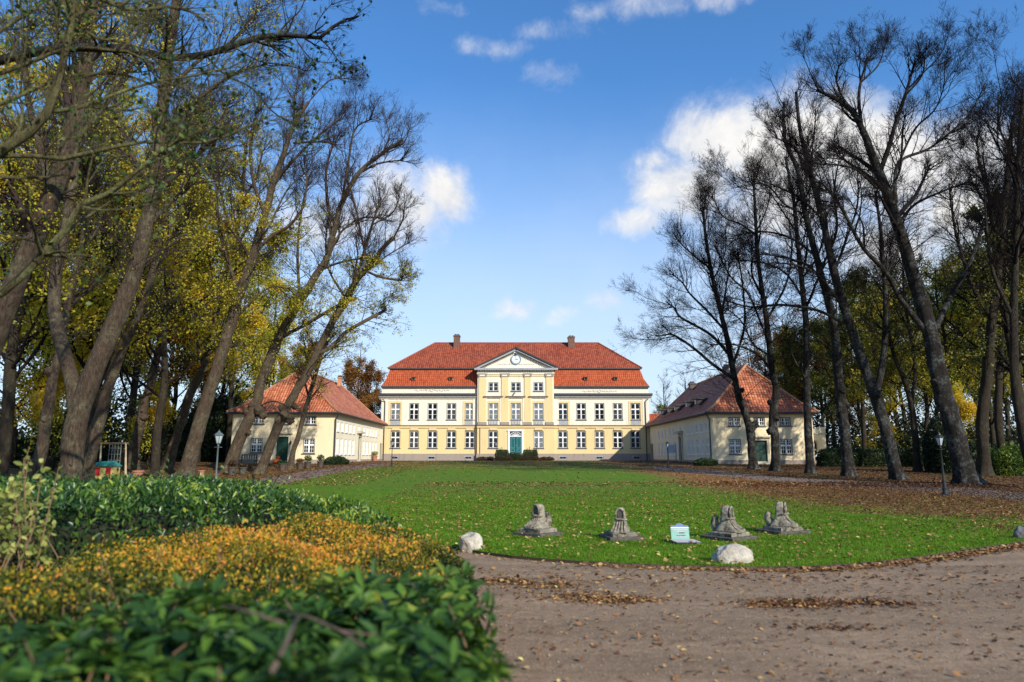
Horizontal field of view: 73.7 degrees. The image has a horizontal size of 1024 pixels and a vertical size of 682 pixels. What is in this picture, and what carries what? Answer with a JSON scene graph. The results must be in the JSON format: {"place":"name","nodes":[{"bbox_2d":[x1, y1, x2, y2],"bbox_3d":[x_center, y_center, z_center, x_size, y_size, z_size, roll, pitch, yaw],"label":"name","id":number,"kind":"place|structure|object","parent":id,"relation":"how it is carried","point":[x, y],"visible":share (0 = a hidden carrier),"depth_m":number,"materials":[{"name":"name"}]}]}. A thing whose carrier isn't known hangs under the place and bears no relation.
{"place":"outdoors","nodes":[
{"label":"outdoors","id":0,"kind":"place"},
{"bbox_2d":[229,463,390,488],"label":"path","id":1,"kind":"structure","parent":0,"point":[310,474],"depth_m":47.98,"materials":[{"name":"gravel"}]},
{"bbox_2d":[0,0,1023,456],"label":"sky","id":2,"kind":"structure","parent":0,"point":[560,132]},
{"bbox_2d":[8,457,1023,491],"bbox_3d":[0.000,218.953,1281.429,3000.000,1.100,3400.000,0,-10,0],"label":"ground","id":3,"kind":"structure","parent":0,"point":[14,471],"depth_m":52.48,"materials":[{"name":"brown soil"}]},
{"bbox_2d":[0,446,62,581],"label":"leafy plant","id":4,"kind":"object","parent":3,"relation":"on","point":[19,509],"visible":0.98,"depth_m":5.57,"materials":[{"name":"green plant"}]},
{"bbox_2d":[0,77,80,357],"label":"woodland tree","id":5,"kind":"object","parent":3,"relation":"on","point":[5,225],"visible":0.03,"depth_m":46.30,"materials":[{"name":"green plant"}]},
{"bbox_2d":[0,309,120,476],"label":"woodland tree","id":6,"kind":"object","parent":3,"relation":"on","point":[37,397],"visible":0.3,"depth_m":41.65,"materials":[{"name":"green plant"}]},
{"bbox_2d":[0,197,123,467],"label":"woodland tree","id":7,"kind":"object","parent":3,"relation":"on","point":[13,448],"visible":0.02,"depth_m":59.16,"materials":[{"name":"green plant"}]},
{"bbox_2d":[16,335,114,461],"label":"woodland tree","id":8,"kind":"object","parent":3,"relation":"on","point":[62,408],"visible":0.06,"depth_m":45.49,"materials":[{"name":"green plant"}]},
{"bbox_2d":[0,0,140,477],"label":"woodland tree","id":9,"kind":"object","parent":3,"relation":"on","point":[12,355],"visible":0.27,"depth_m":34.26,"materials":[{"name":"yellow plant"}]},
{"bbox_2d":[16,437,124,467],"bbox_3d":[-39.700,9.865,60.188,10.979,2.951,2.501,0,-10,0],"label":"clipped hedge","id":10,"kind":"object","parent":3,"relation":"on","point":[106,450],"visible":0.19,"depth_m":59.59,"materials":[{"name":"plant"}]},
{"bbox_2d":[0,125,155,472],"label":"woodland tree","id":11,"kind":"object","parent":3,"relation":"on","point":[49,463],"visible":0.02,"depth_m":51.27,"materials":[{"name":"green plant"}]},
{"bbox_2d":[0,87,166,477],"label":"tree","id":12,"kind":"object","parent":3,"relation":"on","point":[51,372],"visible":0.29,"depth_m":34.26,"materials":[{"name":"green plant"}]},
{"bbox_2d":[0,0,177,355],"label":"tree","id":13,"kind":"object","parent":3,"relation":"on","point":[51,198],"visible":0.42,"depth_m":16.99,"materials":[{"name":"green plant"}]},
{"bbox_2d":[0,77,207,445],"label":"woodland tree","id":14,"kind":"object","parent":3,"relation":"on","point":[89,343],"visible":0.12,"depth_m":40.08,"materials":[{"name":"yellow plant"}]},
{"bbox_2d":[95,461,121,478],"bbox_3d":[-24.304,7.764,40.776,1.431,1.150,1.100,0,-10,0],"label":"playhouse","id":15,"kind":"object","parent":3,"relation":"on","point":[109,467],"visible":0.53,"depth_m":40.42,"materials":[{"name":"yellow plastic"}]},
{"bbox_2d":[99,442,128,475],"bbox_3d":[-25.268,7.616,43.337,2.819,2.330,1.892,0,-10,0],"label":"swing frame","id":16,"kind":"object","parent":3,"relation":"on","point":[125,460],"visible":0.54,"depth_m":43.40,"materials":[{"name":"brown wood"}]},
{"bbox_2d":[77,262,154,429],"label":"woodland tree","id":17,"kind":"object","parent":3,"relation":"on","point":[122,392],"visible":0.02,"depth_m":85.93,"materials":[{"name":"green plant"}]},
{"bbox_2d":[0,382,252,465],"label":"undergrowth","id":18,"kind":"object","parent":3,"relation":"on","point":[110,435],"visible":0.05,"depth_m":87.44,"materials":[{"name":"green plant"}]},
{"bbox_2d":[67,182,208,455],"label":"woodland tree","id":19,"kind":"object","parent":3,"relation":"on","point":[131,412],"visible":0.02,"depth_m":62.14,"materials":[{"name":"green plant"}]},
{"bbox_2d":[22,138,267,476],"bbox_3d":[-24.322,-2.319,46.163,12.628,23.305,14.122,-5,-11,27],"label":"woodland tree","id":20,"kind":"object","parent":3,"relation":"on","point":[158,425],"visible":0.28,"depth_m":47.24,"materials":[{"name":"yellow plant"}]},
{"bbox_2d":[117,366,179,468],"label":"woodland tree","id":21,"kind":"object","parent":3,"relation":"on","point":[148,430],"visible":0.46,"depth_m":55.97,"materials":[{"name":"green plant"}]},
{"bbox_2d":[0,0,312,479],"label":"tree","id":22,"kind":"object","parent":3,"relation":"on","point":[81,391],"visible":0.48,"depth_m":26.60,"materials":[{"name":"brown plant"}]},
{"bbox_2d":[0,0,325,384],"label":"tree","id":23,"kind":"object","parent":3,"relation":"on","point":[71,14],"visible":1,"depth_m":6.84,"materials":[{"name":"brown plant"}]},
{"bbox_2d":[140,408,187,461],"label":"evergreen","id":24,"kind":"object","parent":3,"relation":"on","point":[170,432],"visible":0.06,"depth_m":80.21,"materials":[{"name":"green plant"}]},
{"bbox_2d":[71,89,258,480],"bbox_3d":[-19.546,-3.387,40.598,7.303,23.967,11.471,-5,-11,28],"label":"tree","id":25,"kind":"object","parent":3,"relation":"on","point":[95,435],"visible":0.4,"depth_m":38.98,"materials":[{"name":"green plant"}]},
{"bbox_2d":[113,258,226,463],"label":"woodland tree","id":26,"kind":"object","parent":3,"relation":"on","point":[177,372],"visible":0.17,"depth_m":70.45,"materials":[{"name":"green plant"}]},
{"bbox_2d":[109,76,242,471],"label":"tree","id":27,"kind":"object","parent":3,"relation":"on","point":[142,418],"visible":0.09,"depth_m":53.37,"materials":[{"name":"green plant"}]},
{"bbox_2d":[0,0,371,159],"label":"tree","id":28,"kind":"object","parent":3,"relation":"on","point":[207,54],"visible":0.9,"depth_m":14.18,"materials":[{"name":"brown plant"}]},
{"bbox_2d":[0,458,416,595],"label":"laurel hedge","id":29,"kind":"object","parent":3,"relation":"on","point":[83,512],"visible":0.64,"depth_m":8.16,"materials":[{"name":"green plant"}]},
{"bbox_2d":[175,391,244,461],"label":"evergreen","id":30,"kind":"object","parent":3,"relation":"on","point":[217,420],"visible":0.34,"depth_m":78.16,"materials":[{"name":"green plant"}]},
{"bbox_2d":[167,250,272,462],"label":"woodland tree","id":31,"kind":"object","parent":3,"relation":"on","point":[231,363],"visible":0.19,"depth_m":74.17,"materials":[{"name":"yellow plant"}]},
{"bbox_2d":[174,230,286,461],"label":"woodland tree","id":32,"kind":"object","parent":3,"relation":"on","point":[230,403],"visible":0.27,"depth_m":77.94,"materials":[{"name":"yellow plant"}]},
{"bbox_2d":[153,98,314,469],"bbox_3d":[-25.008,-5.695,57.886,16.705,33.506,8.223,-7,-12,35],"label":"tree","id":33,"kind":"object","parent":3,"relation":"on","point":[173,445],"visible":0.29,"depth_m":57.21,"materials":[{"name":"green plant"}]},
{"bbox_2d":[181,273,292,403],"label":"woodland tree","id":34,"kind":"object","parent":3,"relation":"on","point":[253,380],"visible":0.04,"depth_m":84.23,"materials":[{"name":"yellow plant"}]},
{"bbox_2d":[223,376,253,405],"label":"woodland tree","id":35,"kind":"object","parent":3,"relation":"on","point":[243,394],"visible":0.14,"depth_m":83.34,"materials":[{"name":"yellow plant"}]},
{"bbox_2d":[0,504,480,681],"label":"shrub","id":36,"kind":"object","parent":3,"relation":"on","point":[248,561],"visible":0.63,"depth_m":5.05,"materials":[{"name":"yellow plant"}]},
{"bbox_2d":[0,557,521,681],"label":"rhododendron","id":37,"kind":"object","parent":3,"relation":"on","point":[438,633],"visible":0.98,"depth_m":2.32,"materials":[{"name":"green plant"}]},
{"bbox_2d":[221,604,382,674],"bbox_3d":[-0.650,0.827,1.940,0.403,0.135,0.491,-5,-11,25],"label":"dead branch","id":38,"kind":"object","parent":37,"relation":"on","point":[275,664],"visible":0.91,"depth_m":1.97,"materials":[{"name":"brown wood"}]},
{"bbox_2d":[237,255,298,389],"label":"woodland tree","id":39,"kind":"object","parent":3,"relation":"on","point":[274,319],"visible":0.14,"depth_m":104.23,"materials":[{"name":"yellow plant"}]},
{"bbox_2d":[174,5,370,476],"bbox_3d":[-16.083,-8.190,47.291,12.435,35.525,9.517,0,-10,0],"label":"tree","id":40,"kind":"object","parent":3,"relation":"on","point":[190,457],"visible":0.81,"depth_m":46.60,"materials":[{"name":"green plant"}]},
{"bbox_2d":[239,313,312,399],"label":"woodland tree","id":41,"kind":"object","parent":3,"relation":"on","point":[286,372],"visible":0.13,"depth_m":104.22,"materials":[{"name":"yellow plant"}]},
{"bbox_2d":[226,370,387,463],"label":"wing building","id":42,"kind":"structure","parent":3,"relation":"on","point":[341,420],"depth_m":71.47,"materials":[{"name":"paint"}]},
{"bbox_2d":[276,437,287,460],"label":"front door","id":43,"kind":"structure","parent":42,"relation":"in","point":[282,442],"depth_m":70.22,"materials":[{"name":"green paint"}]},
{"bbox_2d":[285,303,355,469],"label":"tree","id":44,"kind":"object","parent":3,"relation":"on","point":[291,459],"visible":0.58,"depth_m":57.30,"materials":[{"name":"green plant"}]},
{"bbox_2d":[217,65,430,473],"bbox_3d":[-14.079,-5.909,52.440,15.127,32.564,8.262,0,-10,0],"label":"tree","id":45,"kind":"object","parent":3,"relation":"on","point":[254,409],"visible":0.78,"depth_m":51.99,"materials":[{"name":"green plant"}]},
{"bbox_2d":[323,456,349,464],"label":"shrub","id":46,"kind":"object","parent":3,"relation":"on","point":[335,460],"visible":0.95,"depth_m":65.87,"materials":[{"name":"green plant"}]},
{"bbox_2d":[250,146,427,473],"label":"tree","id":47,"kind":"object","parent":3,"relation":"on","point":[359,273],"visible":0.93,"depth_m":51.60,"materials":[{"name":"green plant"}]},
{"bbox_2d":[335,356,376,408],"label":"woodland tree","id":48,"kind":"object","parent":3,"relation":"on","point":[351,374],"visible":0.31,"depth_m":112.39,"materials":[{"name":"brown plant"}]},
{"bbox_2d":[352,359,387,413],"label":"woodland tree","id":49,"kind":"object","parent":3,"relation":"on","point":[367,376],"visible":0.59,"depth_m":117.13,"materials":[{"name":"brown plant"}]},
{"bbox_2d":[378,334,652,460],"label":"manor house","id":50,"kind":"structure","parent":3,"relation":"on","point":[571,399],"depth_m":99.67,"materials":[{"name":"yellow paint"}]},
{"bbox_2d":[43,460,1023,681],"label":"fallen leaves","id":51,"kind":"object","parent":3,"relation":"on","point":[783,602],"visible":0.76,"depth_m":18.82,"materials":[{"name":"brown plant"}]},
{"bbox_2d":[670,523,700,544],"bbox_3d":[3.134,3.539,12.432,0.524,0.410,0.344,0,-10,0],"label":"information sign","id":52,"kind":"object","parent":3,"relation":"on","point":[679,533],"visible":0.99,"depth_m":12.52,"materials":[{"name":"white paint"}]},
{"bbox_2d":[609,168,802,469],"bbox_3d":[15.959,-2.830,58.664,16.116,27.808,10.799,0,-10,0],"label":"tree","id":53,"kind":"object","parent":3,"relation":"on","point":[751,427],"visible":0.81,"depth_m":58.38,"materials":[{"name":"brown plant"}]},
{"bbox_2d":[645,364,819,463],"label":"wing building","id":54,"kind":"structure","parent":3,"relation":"on","point":[695,422],"depth_m":69.70,"materials":[{"name":"paint"}]},
{"bbox_2d":[729,439,742,454],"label":"window","id":55,"kind":"structure","parent":54,"relation":"in","point":[734,444],"depth_m":68.26,"materials":[{"name":"white glass"}]},
{"bbox_2d":[755,441,766,461],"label":"front door","id":56,"kind":"structure","parent":54,"relation":"in","point":[761,448],"depth_m":68.21,"materials":[{"name":"green paint"}]},
{"bbox_2d":[780,439,793,454],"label":"window","id":57,"kind":"structure","parent":54,"relation":"in","point":[786,448],"depth_m":68.26,"materials":[{"name":"white glass"}]},
{"bbox_2d":[649,135,820,470],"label":"tree","id":58,"kind":"object","parent":3,"relation":"on","point":[772,429],"visible":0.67,"depth_m":54.93,"materials":[{"name":"brown plant"}]},
{"bbox_2d":[714,326,781,386],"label":"woodland tree","id":59,"kind":"object","parent":3,"relation":"on","point":[744,362],"visible":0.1,"depth_m":113.78,"materials":[{"name":"brown plant"}]},
{"bbox_2d":[755,345,801,399],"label":"woodland tree","id":60,"kind":"object","parent":3,"relation":"on","point":[784,371],"visible":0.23,"depth_m":111.26,"materials":[{"name":"green plant"}]},
{"bbox_2d":[702,129,858,473],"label":"tree","id":61,"kind":"object","parent":3,"relation":"on","point":[810,467],"visible":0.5,"depth_m":50.83,"materials":[{"name":"brown plant"}]},
{"bbox_2d":[751,307,816,404],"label":"woodland tree","id":62,"kind":"object","parent":3,"relation":"on","point":[775,335],"visible":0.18,"depth_m":112.70,"materials":[{"name":"green plant"}]},
{"bbox_2d":[693,42,883,476],"bbox_3d":[19.388,-5.905,47.518,12.626,30.643,9.106,-3,-10,14],"label":"tree","id":63,"kind":"object","parent":3,"relation":"on","point":[843,405],"visible":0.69,"depth_m":48.03,"materials":[{"name":"brown plant"}]},
{"bbox_2d":[766,319,833,406],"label":"woodland tree","id":64,"kind":"object","parent":3,"relation":"on","point":[786,351],"visible":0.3,"depth_m":111.05,"materials":[{"name":"green plant"}]},
{"bbox_2d":[580,542,1023,569],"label":"edging stone","id":65,"kind":"object","parent":3,"relation":"on","point":[763,568],"visible":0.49,"depth_m":10.04,"materials":[{"name":"grey stone"}]},
{"bbox_2d":[775,312,854,426],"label":"woodland tree","id":66,"kind":"object","parent":3,"relation":"on","point":[821,413],"visible":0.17,"depth_m":106.18,"materials":[{"name":"green plant"}]},
{"bbox_2d":[693,71,942,479],"bbox_3d":[20.544,-4.607,44.586,18.160,27.530,10.473,0,-10,0],"label":"tree","id":67,"kind":"object","parent":3,"relation":"on","point":[893,462],"visible":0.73,"depth_m":43.73,"materials":[{"name":"brown plant"}]},
{"bbox_2d":[813,427,826,456],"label":"portal arch","id":68,"kind":"structure","parent":3,"relation":"on","point":[819,433],"depth_m":70.54,"materials":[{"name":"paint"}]},
{"bbox_2d":[797,312,853,446],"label":"woodland tree","id":69,"kind":"object","parent":3,"relation":"on","point":[814,375],"visible":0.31,"depth_m":104.49,"materials":[{"name":"green plant"}]},
{"bbox_2d":[802,269,856,434],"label":"woodland tree","id":70,"kind":"object","parent":3,"relation":"on","point":[827,344],"visible":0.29,"depth_m":91.30,"materials":[{"name":"green plant"}]},
{"bbox_2d":[823,365,871,434],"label":"woodland tree","id":71,"kind":"object","parent":3,"relation":"on","point":[855,418],"visible":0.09,"depth_m":106.89,"materials":[{"name":"green plant"}]},
{"bbox_2d":[810,304,919,428],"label":"woodland tree","id":72,"kind":"object","parent":3,"relation":"on","point":[834,410],"visible":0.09,"depth_m":95.91,"materials":[{"name":"green plant"}]},
{"bbox_2d":[814,276,918,448],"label":"woodland tree","id":73,"kind":"object","parent":3,"relation":"on","point":[863,421],"visible":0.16,"depth_m":82.96,"materials":[{"name":"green plant"}]},
{"bbox_2d":[815,447,923,466],"bbox_3d":[32.379,10.580,61.902,9.246,1.986,2.004,0,-10,0],"label":"clipped hedge","id":74,"kind":"object","parent":3,"relation":"on","point":[831,457],"visible":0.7,"depth_m":61.28,"materials":[{"name":"green plant"}]},
{"bbox_2d":[851,387,911,448],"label":"woodland tree","id":75,"kind":"object","parent":3,"relation":"on","point":[873,420],"visible":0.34,"depth_m":87.07,"materials":[{"name":"green plant"}]},
{"bbox_2d":[842,287,928,417],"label":"woodland tree","id":76,"kind":"object","parent":3,"relation":"on","point":[863,390],"visible":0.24,"depth_m":78.01,"materials":[{"name":"green plant"}]},
{"bbox_2d":[866,298,931,447],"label":"woodland tree","id":77,"kind":"object","parent":3,"relation":"on","point":[915,403],"visible":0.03,"depth_m":99.31,"materials":[{"name":"green plant"}]},
{"bbox_2d":[780,0,1023,484],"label":"tree","id":78,"kind":"object","parent":3,"relation":"on","point":[964,471],"visible":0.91,"depth_m":38.87,"materials":[{"name":"brown plant"}]},
{"bbox_2d":[840,215,981,471],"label":"tree","id":79,"kind":"object","parent":3,"relation":"on","point":[910,396],"visible":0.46,"depth_m":53.77,"materials":[{"name":"brown plant"}]},
{"bbox_2d":[812,398,1018,459],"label":"undergrowth","id":80,"kind":"object","parent":3,"relation":"on","point":[908,435],"visible":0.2,"depth_m":95.22,"materials":[{"name":"green plant"}]},
{"bbox_2d":[858,282,979,455],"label":"woodland tree","id":81,"kind":"object","parent":3,"relation":"on","point":[892,367],"visible":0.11,"depth_m":72.57,"materials":[{"name":"green plant"}]},
{"bbox_2d":[894,308,969,419],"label":"woodland tree","id":82,"kind":"object","parent":3,"relation":"on","point":[936,409],"visible":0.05,"depth_m":90.07,"materials":[{"name":"green plant"}]},
{"bbox_2d":[889,236,989,404],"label":"woodland tree","id":83,"kind":"object","parent":3,"relation":"on","point":[924,381],"visible":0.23,"depth_m":63.42,"materials":[{"name":"green plant"}]},
{"bbox_2d":[921,414,970,472],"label":"yew","id":84,"kind":"object","parent":3,"relation":"on","point":[931,457],"visible":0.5,"depth_m":50.51,"materials":[{"name":"green plant"}]},
{"bbox_2d":[888,59,1023,476],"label":"tree","id":85,"kind":"object","parent":3,"relation":"on","point":[983,467],"visible":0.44,"depth_m":48.36,"materials":[{"name":"brown plant"}]},
{"bbox_2d":[900,121,1023,466],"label":"woodland tree","id":86,"kind":"object","parent":3,"relation":"on","point":[1005,328],"visible":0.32,"depth_m":50.15,"materials":[{"name":"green plant"}]},
{"bbox_2d":[949,366,989,443],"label":"woodland tree","id":87,"kind":"object","parent":3,"relation":"on","point":[968,410],"visible":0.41,"depth_m":58.57,"materials":[{"name":"yellow plant"}]},
{"bbox_2d":[923,93,1023,457],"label":"tree","id":88,"kind":"object","parent":3,"relation":"on","point":[998,417],"visible":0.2,"depth_m":53.38,"materials":[{"name":"brown plant"}]},
{"bbox_2d":[926,3,1023,460],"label":"tree","id":89,"kind":"object","parent":3,"relation":"on","point":[1017,238],"visible":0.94,"depth_m":37.79,"materials":[{"name":"brown plant"}]},
{"bbox_2d":[934,265,1022,447],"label":"woodland tree","id":90,"kind":"object","parent":3,"relation":"on","point":[992,430],"visible":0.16,"depth_m":65.47,"materials":[{"name":"green plant"}]},
{"bbox_2d":[935,185,1023,381],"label":"woodland tree","id":91,"kind":"object","parent":3,"relation":"on","point":[1020,338],"visible":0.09,"depth_m":61.33,"materials":[{"name":"green plant"}]},
{"bbox_2d":[940,263,1022,417],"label":"woodland tree","id":92,"kind":"object","parent":3,"relation":"on","point":[993,389],"visible":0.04,"depth_m":76.19,"materials":[{"name":"green plant"}]},
{"bbox_2d":[949,283,1023,441],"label":"woodland tree","id":93,"kind":"object","parent":3,"relation":"on","point":[1007,415],"visible":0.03,"depth_m":83.38,"materials":[{"name":"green plant"}]},
{"bbox_2d":[968,442,1019,466],"bbox_3d":[41.959,9.476,56.209,10.412,2.538,2.475,0,-10,0],"label":"clipped hedge","id":94,"kind":"object","parent":3,"relation":"on","point":[973,451],"visible":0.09,"depth_m":55.75,"materials":[{"name":"green plant"}]},
{"bbox_2d":[992,442,1023,475],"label":"shrub","id":95,"kind":"object","parent":3,"relation":"on","point":[1008,462],"visible":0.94,"depth_m":46.94,"materials":[{"name":"green plant"}]},
{"bbox_2d":[212,461,1023,567],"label":"lawn","id":96,"kind":"structure","parent":0,"point":[389,484],"depth_m":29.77,"materials":[{"name":"green plant"}]},
{"bbox_2d":[459,532,482,552],"bbox_3d":[-0.707,3.500,11.707,0.410,0.436,0.312,0,-10,0],"label":"boulder","id":97,"kind":"object","parent":96,"relation":"on","point":[471,541],"visible":0.81,"depth_m":11.61,"materials":[{"name":"stone"}]},
{"bbox_2d":[513,504,563,537],"bbox_3d":[0.535,3.640,13.813,0.730,0.677,0.731,-9,-13,42],"label":"stone sculpture","id":98,"kind":"object","parent":96,"relation":"on","point":[538,523],"visible":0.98,"depth_m":13.70,"materials":[{"name":"stone"}]},
{"bbox_2d":[598,507,644,540],"bbox_3d":[2.095,3.539,13.146,0.692,0.654,0.689,2,-10,-12],"label":"stone sculpture","id":99,"kind":"object","parent":96,"relation":"on","point":[620,529],"visible":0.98,"depth_m":12.96,"materials":[{"name":"stone"}]},
{"bbox_2d":[701,505,757,541],"bbox_3d":[4.163,3.521,13.148,0.746,0.690,0.745,7,-12,-34],"label":"stone sculpture","id":100,"kind":"object","parent":96,"relation":"on","point":[728,527],"visible":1,"depth_m":13.04,"materials":[{"name":"stone"}]},
{"bbox_2d":[711,544,752,563],"bbox_3d":[3.303,3.245,10.202,0.615,0.416,0.348,0,-10,0],"label":"boulder","id":101,"kind":"object","parent":96,"relation":"on","point":[729,553],"visible":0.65,"depth_m":10.10,"materials":[{"name":"stone"}]},
{"bbox_2d":[755,502,810,534],"bbox_3d":[5.604,3.691,14.172,0.762,0.697,0.761,4,-10,-20],"label":"stone sculpture","id":102,"kind":"object","parent":96,"relation":"on","point":[782,522],"visible":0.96,"depth_m":14.06,"materials":[{"name":"stone"}]},
{"bbox_2d":[934,433,949,495],"bbox_3d":[17.485,4.999,27.755,0.400,2.620,0.400,0,-10,0],"label":"garden lamp","id":103,"kind":"object","parent":96,"relation":"on","point":[939,438],"visible":0.84,"depth_m":27.75,"materials":[{"name":"metal"}]},
{"bbox_2d":[439,544,1023,681],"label":"road","id":104,"kind":"structure","parent":0,"point":[638,650],"depth_m":6.56,"materials":[{"name":"brown gravel"}]},
{"bbox_2d":[653,466,1023,500],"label":"path","id":105,"kind":"structure","parent":0,"point":[721,473],"depth_m":41.93,"materials":[{"name":"brown soil"}]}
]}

